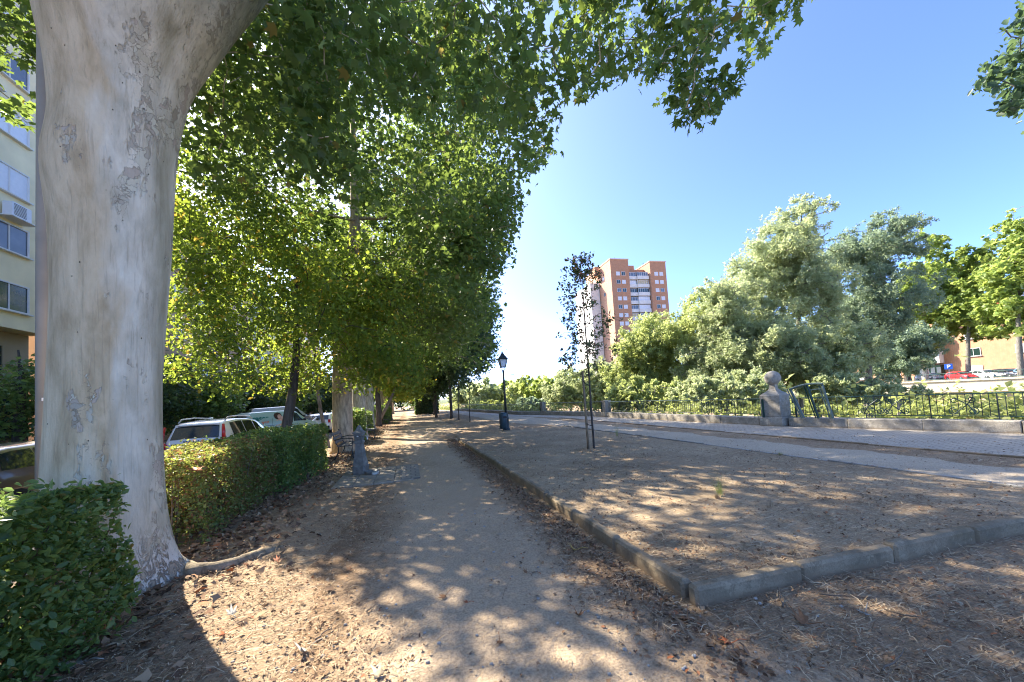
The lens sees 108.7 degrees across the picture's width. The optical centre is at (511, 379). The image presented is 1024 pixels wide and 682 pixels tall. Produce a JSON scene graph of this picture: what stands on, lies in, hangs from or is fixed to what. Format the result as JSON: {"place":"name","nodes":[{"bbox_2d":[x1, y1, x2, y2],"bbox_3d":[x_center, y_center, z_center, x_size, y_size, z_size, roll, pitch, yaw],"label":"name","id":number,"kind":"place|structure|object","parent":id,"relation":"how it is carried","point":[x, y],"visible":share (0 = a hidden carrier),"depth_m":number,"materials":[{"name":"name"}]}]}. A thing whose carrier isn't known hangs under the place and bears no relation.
{"place":"outdoors","nodes":[
{"label":"outdoors","id":0,"kind":"place"},
{"bbox_2d":[0,2,35,442],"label":"apartment building","id":1,"kind":"structure","parent":0,"point":[17,226],"depth_m":18.60,"materials":[{"name":"beige concrete"}]},
{"bbox_2d":[0,344,8,373],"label":"window","id":2,"kind":"structure","parent":1,"relation":"in","point":[2,347],"depth_m":18.30,"materials":[{"name":"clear glass"}]},
{"bbox_2d":[0,45,29,96],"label":"window","id":3,"kind":"structure","parent":1,"relation":"in","point":[23,76],"depth_m":18.88,"materials":[{"name":"blue glass"}]},
{"bbox_2d":[0,279,33,316],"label":"window","id":4,"kind":"structure","parent":1,"relation":"in","point":[14,298],"depth_m":18.25,"materials":[{"name":"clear glass"}]},
{"bbox_2d":[0,219,33,260],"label":"window","id":5,"kind":"structure","parent":1,"relation":"in","point":[15,240],"depth_m":18.38,"materials":[{"name":"blue glass"}]},
{"bbox_2d":[0,160,33,205],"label":"window","id":6,"kind":"structure","parent":1,"relation":"in","point":[13,182],"depth_m":18.52,"materials":[{"name":"white glass"}]},
{"bbox_2d":[0,113,33,150],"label":"window","id":7,"kind":"structure","parent":1,"relation":"in","point":[21,136],"depth_m":18.78,"materials":[{"name":"white glass"}]},
{"bbox_2d":[9,429,331,582],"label":"road","id":8,"kind":"structure","parent":0,"point":[329,435],"depth_m":23.59,"materials":[{"name":"grey asphalt"}]},
{"bbox_2d":[0,441,34,494],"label":"parked car","id":9,"kind":"object","parent":8,"relation":"on","point":[17,461],"visible":0.19,"depth_m":6.82,"materials":[{"name":"brown paint"}]},
{"bbox_2d":[163,415,270,449],"bbox_3d":[-10.605,2.219,13.793,2.180,1.752,4.474,-3,-3,-13],"label":"parked car","id":10,"kind":"object","parent":8,"relation":"on","point":[211,428],"visible":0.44,"depth_m":11.97,"materials":[{"name":"white paint"}]},
{"bbox_2d":[234,411,317,427],"bbox_3d":[-14.526,2.848,22.855,2.220,1.878,4.565,-5,-3,26],"label":"delivery van","id":11,"kind":"object","parent":8,"relation":"on","point":[270,418],"visible":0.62,"depth_m":21.79,"materials":[{"name":"white paint"}]},
{"bbox_2d":[248,406,306,416],"bbox_3d":[-17.562,3.160,28.665,5.015,2.208,2.330,-1,-4,-44],"label":"parked van","id":12,"kind":"object","parent":8,"relation":"on","point":[298,410],"visible":0.15,"depth_m":27.50,"materials":[{"name":"silver paint"}]},
{"bbox_2d":[255,363,322,412],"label":"street tree","id":13,"kind":"object","parent":8,"relation":"on","point":[300,404],"visible":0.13,"depth_m":44.82,"materials":[{"name":"green plant"}]},
{"bbox_2d":[311,412,331,429],"bbox_3d":[-14.556,3.372,29.511,2.140,1.488,4.265,-3,-3,-4],"label":"parked car","id":14,"kind":"object","parent":8,"relation":"on","point":[328,418],"visible":0.23,"depth_m":27.64,"materials":[{"name":"white paint"}]},
{"bbox_2d":[0,382,1023,681],"bbox_3d":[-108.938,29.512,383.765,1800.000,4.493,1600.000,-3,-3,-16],"label":"ground","id":15,"kind":"structure","parent":0,"point":[956,564],"depth_m":2.73,"materials":[{"name":"soil"}]},
{"bbox_2d":[25,31,47,575],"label":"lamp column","id":16,"kind":"structure","parent":15,"relation":"on","point":[41,290],"depth_m":4.03,"materials":[{"name":"metal"}]},
{"bbox_2d":[0,473,141,681],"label":"hedge","id":17,"kind":"object","parent":15,"relation":"on","point":[50,535],"visible":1,"depth_m":2.35,"materials":[{"name":"green plant"}]},
{"bbox_2d":[29,197,248,440],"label":"apartment building","id":18,"kind":"structure","parent":15,"relation":"on","point":[32,344],"depth_m":32.45,"materials":[{"name":"beige concrete"}]},
{"bbox_2d":[4,420,394,681],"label":"hedge litter","id":19,"kind":"object","parent":15,"relation":"on","point":[144,676],"visible":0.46,"depth_m":3.91,"materials":[{"name":"brown plant"}]},
{"bbox_2d":[164,433,278,546],"bbox_3d":[-4.797,1.565,5.624,1.480,1.324,2.646,-3,-3,-16],"label":"hedge","id":20,"kind":"object","parent":15,"relation":"on","point":[197,501],"visible":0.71,"depth_m":5.09,"materials":[{"name":"green plant"}]},
{"bbox_2d":[203,428,306,498],"bbox_3d":[-5.200,1.688,7.450,1.611,1.321,1.711,-3,-3,-16],"label":"hedge","id":21,"kind":"object","parent":15,"relation":"on","point":[289,468],"visible":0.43,"depth_m":7.53,"materials":[{"name":"green plant"}]},
{"bbox_2d":[247,301,292,377],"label":"apartment building","id":22,"kind":"structure","parent":15,"relation":"on","point":[269,352],"depth_m":49.30,"materials":[{"name":"yellow glass"}]},
{"bbox_2d":[237,422,329,478],"bbox_3d":[-5.494,1.740,8.891,1.766,1.366,1.748,-3,-3,-16],"label":"hedge","id":23,"kind":"object","parent":15,"relation":"on","point":[314,444],"visible":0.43,"depth_m":8.90,"materials":[{"name":"green plant"}]},
{"bbox_2d":[163,129,460,426],"bbox_3d":[-5.731,-2.463,11.382,8.068,10.177,8.533,-1,-4,-41],"label":"ash tree","id":24,"kind":"object","parent":15,"relation":"on","point":[324,297],"visible":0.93,"depth_m":9.64,"materials":[{"name":"green plant"}]},
{"bbox_2d":[299,371,331,414],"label":"street tree","id":25,"kind":"object","parent":15,"relation":"on","point":[314,409],"visible":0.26,"depth_m":55.79,"materials":[{"name":"green plant"}]},
{"bbox_2d":[242,282,400,447],"bbox_3d":[-7.493,-0.670,15.514,5.824,7.216,6.044,-5,-3,31],"label":"young tree","id":26,"kind":"object","parent":15,"relation":"on","point":[318,392],"visible":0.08,"depth_m":15.16,"materials":[{"name":"green plant"}]},
{"bbox_2d":[331,429,353,459],"bbox_3d":[-5.537,2.109,12.244,0.647,0.914,1.500,-3,-3,-16],"label":"park bench","id":27,"kind":"object","parent":15,"relation":"on","point":[344,443],"visible":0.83,"depth_m":11.78,"materials":[{"name":"brown wood"}]},
{"bbox_2d":[331,407,366,440],"bbox_3d":[-7.550,2.127,17.144,1.437,1.696,2.431,-3,-3,-16],"label":"hedge","id":28,"kind":"object","parent":15,"relation":"on","point":[358,417],"visible":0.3,"depth_m":16.64,"materials":[{"name":"green plant"}]},
{"bbox_2d":[178,0,558,453],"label":"plane tree","id":29,"kind":"object","parent":15,"relation":"on","point":[494,230],"visible":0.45,"depth_m":13.29,"materials":[{"name":"green plant"}]},
{"bbox_2d":[366,410,373,433],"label":"hedge","id":30,"kind":"object","parent":15,"relation":"on","point":[369,416],"visible":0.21,"depth_m":22.53,"materials":[{"name":"green plant"}]},
{"bbox_2d":[374,405,389,423],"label":"hedge","id":31,"kind":"object","parent":15,"relation":"on","point":[386,414],"visible":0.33,"depth_m":32.22,"materials":[{"name":"green plant"}]},
{"bbox_2d":[277,98,515,437],"bbox_3d":[-6.019,-5.790,20.258,13.488,17.681,11.038,-3,-3,-16],"label":"plane tree","id":32,"kind":"object","parent":15,"relation":"on","point":[358,401],"visible":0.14,"depth_m":18.75,"materials":[{"name":"green plant"}]},
{"bbox_2d":[0,0,812,617],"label":"plane tree","id":33,"kind":"object","parent":15,"relation":"on","point":[130,84],"visible":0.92,"depth_m":4.10,"materials":[{"name":"green plant"}]},
{"bbox_2d":[373,384,439,419],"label":"young tree","id":34,"kind":"object","parent":15,"relation":"on","point":[398,397],"visible":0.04,"depth_m":40.60,"materials":[{"name":"green plant"}]},
{"bbox_2d":[373,353,442,425],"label":"forked tree","id":35,"kind":"object","parent":15,"relation":"on","point":[389,389],"visible":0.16,"depth_m":29.47,"materials":[{"name":"green plant"}]},
{"bbox_2d":[328,187,497,428],"bbox_3d":[-7.680,-5.300,27.321,11.508,17.604,13.269,-6,-4,42],"label":"plane tree","id":36,"kind":"object","parent":15,"relation":"on","point":[369,398],"visible":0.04,"depth_m":27.13,"materials":[{"name":"green plant"}]},
{"bbox_2d":[414,393,438,414],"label":"shrub","id":37,"kind":"object","parent":15,"relation":"on","point":[424,405],"visible":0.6,"depth_m":53.55,"materials":[{"name":"green plant"}]},
{"bbox_2d":[402,326,475,417],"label":"poplar tree","id":38,"kind":"object","parent":15,"relation":"on","point":[441,390],"visible":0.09,"depth_m":38.03,"materials":[{"name":"green plant"}]},
{"bbox_2d":[438,349,473,419],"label":"young tree","id":39,"kind":"object","parent":15,"relation":"on","point":[452,381],"visible":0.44,"depth_m":31.58,"materials":[{"name":"green plant"}]},
{"bbox_2d":[447,382,473,405],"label":"riverside tree","id":40,"kind":"object","parent":15,"relation":"on","point":[462,397],"visible":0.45,"depth_m":97.26,"materials":[{"name":"green plant"}]},
{"bbox_2d":[427,276,506,418],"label":"poplar tree","id":41,"kind":"object","parent":15,"relation":"on","point":[482,368],"visible":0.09,"depth_m":34.78,"materials":[{"name":"green plant"}]},
{"bbox_2d":[460,355,474,421],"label":"young tree","id":42,"kind":"object","parent":15,"relation":"on","point":[466,381],"visible":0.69,"depth_m":27.07,"materials":[{"name":"green plant"}]},
{"bbox_2d":[465,377,502,403],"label":"riverside tree","id":43,"kind":"object","parent":15,"relation":"on","point":[485,391],"visible":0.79,"depth_m":87.93,"materials":[{"name":"green plant"}]},
{"bbox_2d":[489,380,515,408],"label":"riverside tree","id":44,"kind":"object","parent":15,"relation":"on","point":[501,385],"visible":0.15,"depth_m":92.65,"materials":[{"name":"green plant"}]},
{"bbox_2d":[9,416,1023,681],"bbox_3d":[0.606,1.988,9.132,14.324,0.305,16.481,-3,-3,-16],"label":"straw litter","id":45,"kind":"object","parent":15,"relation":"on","point":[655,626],"visible":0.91,"depth_m":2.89,"materials":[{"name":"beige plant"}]},
{"bbox_2d":[368,664,397,679],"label":"fallen leaf","id":46,"kind":"object","parent":45,"relation":"on","point":[376,671],"visible":1,"depth_m":2.18,"materials":[{"name":"beige plant"}]},
{"bbox_2d":[503,375,534,403],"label":"riverside tree","id":47,"kind":"object","parent":15,"relation":"on","point":[512,386],"visible":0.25,"depth_m":83.22,"materials":[{"name":"green plant"}]},
{"bbox_2d":[514,396,548,410],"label":"bush","id":48,"kind":"object","parent":15,"relation":"on","point":[532,399],"visible":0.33,"depth_m":58.90,"materials":[{"name":"green plant"}]},
{"bbox_2d":[518,371,559,400],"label":"riverside tree","id":49,"kind":"object","parent":15,"relation":"on","point":[535,385],"visible":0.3,"depth_m":74.01,"materials":[{"name":"green plant"}]},
{"bbox_2d":[458,439,690,597],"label":"kerb","id":50,"kind":"structure","parent":15,"relation":"on","point":[674,581],"depth_m":3.84,"materials":[{"name":"concrete"}]},
{"bbox_2d":[538,359,616,411],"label":"willow tree","id":51,"kind":"object","parent":15,"relation":"on","point":[564,386],"visible":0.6,"depth_m":40.39,"materials":[{"name":"green plant"}]},
{"bbox_2d":[600,400,611,416],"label":"stone pillar","id":52,"kind":"structure","parent":15,"relation":"on","point":[604,406],"depth_m":23.48,"materials":[{"name":"stone"}]},
{"bbox_2d":[575,258,669,373],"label":"tower block","id":53,"kind":"structure","parent":15,"relation":"on","point":[627,290],"depth_m":130.81,"materials":[{"name":"red brick"}]},
{"bbox_2d":[604,374,691,410],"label":"willow tree","id":54,"kind":"object","parent":15,"relation":"on","point":[642,392],"visible":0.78,"depth_m":24.24,"materials":[{"name":"green plant"}]},
{"bbox_2d":[597,287,714,410],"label":"willow tree","id":55,"kind":"object","parent":15,"relation":"on","point":[647,348],"visible":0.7,"depth_m":31.65,"materials":[{"name":"green plant"}]},
{"bbox_2d":[665,361,786,412],"bbox_3d":[12.332,2.676,20.663,6.381,7.329,4.699,-3,-3,-16],"label":"bush","id":56,"kind":"object","parent":15,"relation":"on","point":[729,386],"visible":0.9,"depth_m":20.13,"materials":[{"name":"green plant"}]},
{"bbox_2d":[438,334,1023,419],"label":"river scrub","id":57,"kind":"object","parent":15,"relation":"on","point":[474,404],"visible":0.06,"depth_m":13.09,"materials":[{"name":"green plant"}]},
{"bbox_2d":[449,410,1023,455],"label":"promenade","id":58,"kind":"structure","parent":15,"relation":"on","point":[969,441],"depth_m":9.55,"materials":[{"name":"grey concrete"}]},
{"bbox_2d":[455,403,539,414],"bbox_3d":[-3.921,3.932,47.270,1.192,1.498,34.666,-3,-3,-21],"label":"fence","id":59,"kind":"object","parent":58,"relation":"on","point":[494,410],"visible":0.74,"depth_m":39.37,"materials":[{"name":"metal"}]},
{"bbox_2d":[542,402,600,416],"bbox_3d":[4.354,2.432,27.401,0.432,1.493,7.755,-2,-3,-25],"label":"river railing","id":60,"kind":"object","parent":58,"relation":"on","point":[596,413],"visible":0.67,"depth_m":27.02,"materials":[{"name":"stone"}]},
{"bbox_2d":[606,399,761,424],"bbox_3d":[7.708,1.786,18.498,0.508,1.497,10.270,-3,-3,-18],"label":"river railing","id":61,"kind":"object","parent":58,"relation":"on","point":[745,420],"visible":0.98,"depth_m":16.66,"materials":[{"name":"stone"}]},
{"bbox_2d":[760,371,793,426],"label":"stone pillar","id":62,"kind":"structure","parent":58,"relation":"on","point":[775,405],"depth_m":13.08,"materials":[{"name":"stone"}]},
{"bbox_2d":[789,392,1023,433],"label":"river railing","id":63,"kind":"object","parent":58,"relation":"on","point":[999,425],"visible":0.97,"depth_m":10.07,"materials":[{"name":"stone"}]},
{"bbox_2d":[787,383,833,418],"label":"leaning gate","id":64,"kind":"structure","parent":63,"relation":"attached to","point":[799,410],"depth_m":12.01,"materials":[{"name":"metal"}]},
{"bbox_2d":[668,274,806,414],"bbox_3d":[17.566,-1.005,28.794,9.380,14.806,7.783,-3,-3,-16],"label":"willow tree","id":65,"kind":"object","parent":15,"relation":"on","point":[730,333],"visible":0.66,"depth_m":27.92,"materials":[{"name":"green plant"}]},
{"bbox_2d":[456,425,1023,582],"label":"planting bed","id":66,"kind":"object","parent":15,"relation":"on","point":[772,530],"visible":0.94,"depth_m":4.81,"materials":[{"name":"soil"}]},
{"bbox_2d":[497,352,509,429],"bbox_3d":[-0.374,0.507,18.154,0.453,4.000,0.453,-3,-3,-16],"label":"street lamp","id":67,"kind":"object","parent":66,"relation":"on","point":[502,360],"visible":0.77,"depth_m":18.09,"materials":[{"name":"metal"}]},
{"bbox_2d":[499,412,506,429],"bbox_3d":[-0.421,2.050,17.887,0.388,0.910,0.388,-2,-3,-33],"label":"litter bin","id":68,"kind":"object","parent":67,"relation":"attached to","point":[503,420],"visible":0.97,"depth_m":17.74,"materials":[{"name":"blue plastic"}]},
{"bbox_2d":[581,371,592,448],"bbox_3d":[2.060,0.840,9.925,0.237,2.150,0.095,-3,-3,-16],"label":"tree stake","id":69,"kind":"object","parent":66,"relation":"on","point":[585,409],"visible":0.92,"depth_m":9.88,"materials":[{"name":"brown wood"}]},
{"bbox_2d":[555,251,625,448],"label":"sapling","id":70,"kind":"object","parent":66,"relation":"on","point":[577,271],"visible":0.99,"depth_m":10.01,"materials":[{"name":"green plant"}]},
{"bbox_2d":[574,447,612,451],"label":"soil clods","id":71,"kind":"object","parent":66,"relation":"on","point":[591,449],"visible":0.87,"depth_m":9.75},
{"bbox_2d":[559,417,1023,458],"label":"edging","id":72,"kind":"object","parent":15,"relation":"on","point":[998,455],"visible":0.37,"depth_m":8.71,"materials":[{"name":"concrete"}]},
{"bbox_2d":[716,192,869,416],"bbox_3d":[23.089,-4.889,31.188,12.221,22.091,7.960,-3,-3,-16],"label":"willow tree","id":73,"kind":"object","parent":15,"relation":"on","point":[775,273],"visible":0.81,"depth_m":29.73,"materials":[{"name":"green plant"}]},
{"bbox_2d":[564,425,1023,487],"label":"edging","id":74,"kind":"object","parent":15,"relation":"on","point":[948,476],"visible":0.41,"depth_m":6.63,"materials":[{"name":"stone"}]},
{"bbox_2d":[786,601,832,626],"bbox_3d":[1.935,1.540,2.389,0.101,0.098,0.247,-1,-4,-37],"label":"fallen leaf","id":75,"kind":"object","parent":15,"relation":"on","point":[803,618],"visible":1,"depth_m":2.42,"materials":[{"name":"brown plant"}]},
{"bbox_2d":[731,311,902,416],"bbox_3d":[22.197,0.513,26.746,11.013,10.999,7.511,-3,-3,-16],"label":"willow tree","id":76,"kind":"object","parent":15,"relation":"on","point":[840,349],"visible":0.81,"depth_m":25.43,"materials":[{"name":"green plant"}]},
{"bbox_2d":[634,382,1023,419],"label":"bank scrub","id":77,"kind":"object","parent":15,"relation":"on","point":[888,406],"visible":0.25,"depth_m":50.06,"materials":[{"name":"green plant"}]},
{"bbox_2d":[649,376,1023,401],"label":"embankment wall","id":78,"kind":"structure","parent":15,"relation":"on","point":[975,384],"depth_m":53.16,"materials":[{"name":"beige concrete"}]},
{"bbox_2d":[859,369,1023,381],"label":"embankment railing","id":79,"kind":"object","parent":78,"relation":"on","point":[1018,375],"visible":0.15,"depth_m":53.90,"materials":[{"name":"metal"}]},
{"bbox_2d":[688,514,1023,607],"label":"kerb","id":80,"kind":"structure","parent":15,"relation":"on","point":[717,590],"depth_m":3.03,"materials":[{"name":"concrete"}]},
{"bbox_2d":[795,364,933,417],"bbox_3d":[22.641,2.317,23.654,7.008,7.039,5.530,-3,-3,-16],"label":"bush","id":81,"kind":"object","parent":15,"relation":"on","point":[836,384],"visible":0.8,"depth_m":23.07,"materials":[{"name":"green plant"}]},
{"bbox_2d":[794,206,957,417],"bbox_3d":[31.999,-4.829,33.737,11.848,21.102,10.445,-3,-3,-16],"label":"willow tree","id":82,"kind":"object","parent":15,"relation":"on","point":[874,251],"visible":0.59,"depth_m":31.98,"materials":[{"name":"green plant"}]},
{"bbox_2d":[856,318,956,414],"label":"willow tree","id":83,"kind":"object","parent":15,"relation":"on","point":[914,352],"visible":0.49,"depth_m":41.66,"materials":[{"name":"green plant"}]},
{"bbox_2d":[886,609,978,632],"bbox_3d":[2.657,1.523,2.337,0.060,0.021,0.393,-1,-4,-43],"label":"fallen twig","id":84,"kind":"object","parent":15,"relation":"on","point":[929,620],"visible":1,"depth_m":2.33,"materials":[{"name":"brown wood"}]},
{"bbox_2d":[880,226,988,380],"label":"plane tree","id":85,"kind":"object","parent":15,"relation":"on","point":[942,257],"visible":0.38,"depth_m":59.83,"materials":[{"name":"green plant"}]},
{"bbox_2d":[857,293,1023,381],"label":"brick housing block","id":86,"kind":"structure","parent":15,"relation":"on","point":[986,354],"depth_m":64.58,"materials":[{"name":"paint"}]},
{"bbox_2d":[926,238,1009,370],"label":"plane tree","id":87,"kind":"object","parent":15,"relation":"on","point":[960,295],"visible":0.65,"depth_m":56.67,"materials":[{"name":"green plant"}]},
{"bbox_2d":[964,206,1023,376],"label":"plane tree","id":88,"kind":"object","parent":15,"relation":"on","point":[1006,293],"visible":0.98,"depth_m":49.90,"materials":[{"name":"green plant"}]},
{"bbox_2d":[967,0,1023,134],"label":"privet tree","id":89,"kind":"object","parent":15,"relation":"on","point":[1012,102],"visible":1,"depth_m":6.43,"materials":[{"name":"green plant"}]},
{"bbox_2d":[284,409,883,681],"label":"path","id":90,"kind":"structure","parent":0,"point":[458,626],"depth_m":2.88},
{"bbox_2d":[331,464,412,489],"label":"fountain paving","id":91,"kind":"structure","parent":90,"relation":"on","point":[389,474],"depth_m":8.05,"materials":[{"name":"grey concrete"}]},
{"bbox_2d":[352,425,378,474],"bbox_3d":[-3.458,1.655,8.717,0.719,1.170,0.356,-5,-3,18],"label":"drinking fountain","id":92,"kind":"object","parent":91,"relation":"on","point":[360,465],"visible":0.98,"depth_m":8.68,"materials":[{"name":"paint"}]},
{"bbox_2d":[400,464,419,479],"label":"drain paving","id":93,"kind":"structure","parent":90,"relation":"on","point":[410,471],"depth_m":8.47,"materials":[{"name":"tile"}]},
{"bbox_2d":[61,451,878,681],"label":"pebbles","id":94,"kind":"object","parent":90,"relation":"on","point":[568,645],"visible":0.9,"depth_m":2.57,"materials":[{"name":"stone"}]},
{"bbox_2d":[444,439,775,681],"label":"kerb litter","id":95,"kind":"object","parent":90,"relation":"on","point":[761,667],"visible":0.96,"depth_m":2.90,"materials":[{"name":"brown plant"}]},
{"bbox_2d":[175,0,1023,401],"label":"sky","id":96,"kind":"structure","parent":0,"point":[866,105],"materials":[{"name":"blue"}]},
{"bbox_2d":[410,409,1023,485],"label":"gravel path","id":97,"kind":"structure","parent":0,"point":[913,463],"depth_m":7.64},
{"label":"pavement","id":98,"kind":"structure","parent":0,"visible":0},
{"bbox_2d":[0,350,34,442],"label":"street tree","id":99,"kind":"object","parent":98,"relation":"on","point":[18,404],"visible":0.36,"depth_m":15.51,"materials":[{"name":"green plant"}]},
{"bbox_2d":[16,342,206,436],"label":"street tree","id":100,"kind":"object","parent":98,"relation":"on","point":[178,400],"visible":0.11,"depth_m":22.88,"materials":[{"name":"green plant"}]},
{"bbox_2d":[164,360,254,434],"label":"street tree","id":101,"kind":"object","parent":98,"relation":"on","point":[214,407],"visible":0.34,"depth_m":26.82,"materials":[{"name":"green plant"}]},
{"bbox_2d":[199,366,286,418],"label":"street tree","id":102,"kind":"object","parent":98,"relation":"on","point":[262,401],"visible":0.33,"depth_m":35.11,"materials":[{"name":"green plant"}]},
{"label":"far street","id":103,"kind":"structure","parent":0,"visible":0},
{"bbox_2d":[914,373,944,380],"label":"parked car","id":104,"kind":"object","parent":103,"relation":"on","point":[920,376],"visible":0.48,"depth_m":61.22,"materials":[{"name":"silver paint"}]},
{"bbox_2d":[944,371,978,379],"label":"parked car","id":105,"kind":"object","parent":103,"relation":"on","point":[958,373],"visible":0.73,"depth_m":56.97,"materials":[{"name":"red paint"}]},
{"bbox_2d":[969,370,1001,377],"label":"parked car","id":106,"kind":"object","parent":103,"relation":"on","point":[984,374],"visible":0.54,"depth_m":54.47,"materials":[{"name":"white paint"}]},
{"bbox_2d":[991,368,1016,376],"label":"parked car","id":107,"kind":"object","parent":103,"relation":"on","point":[1010,371],"visible":0.48,"depth_m":52.63,"materials":[{"name":"white paint"}]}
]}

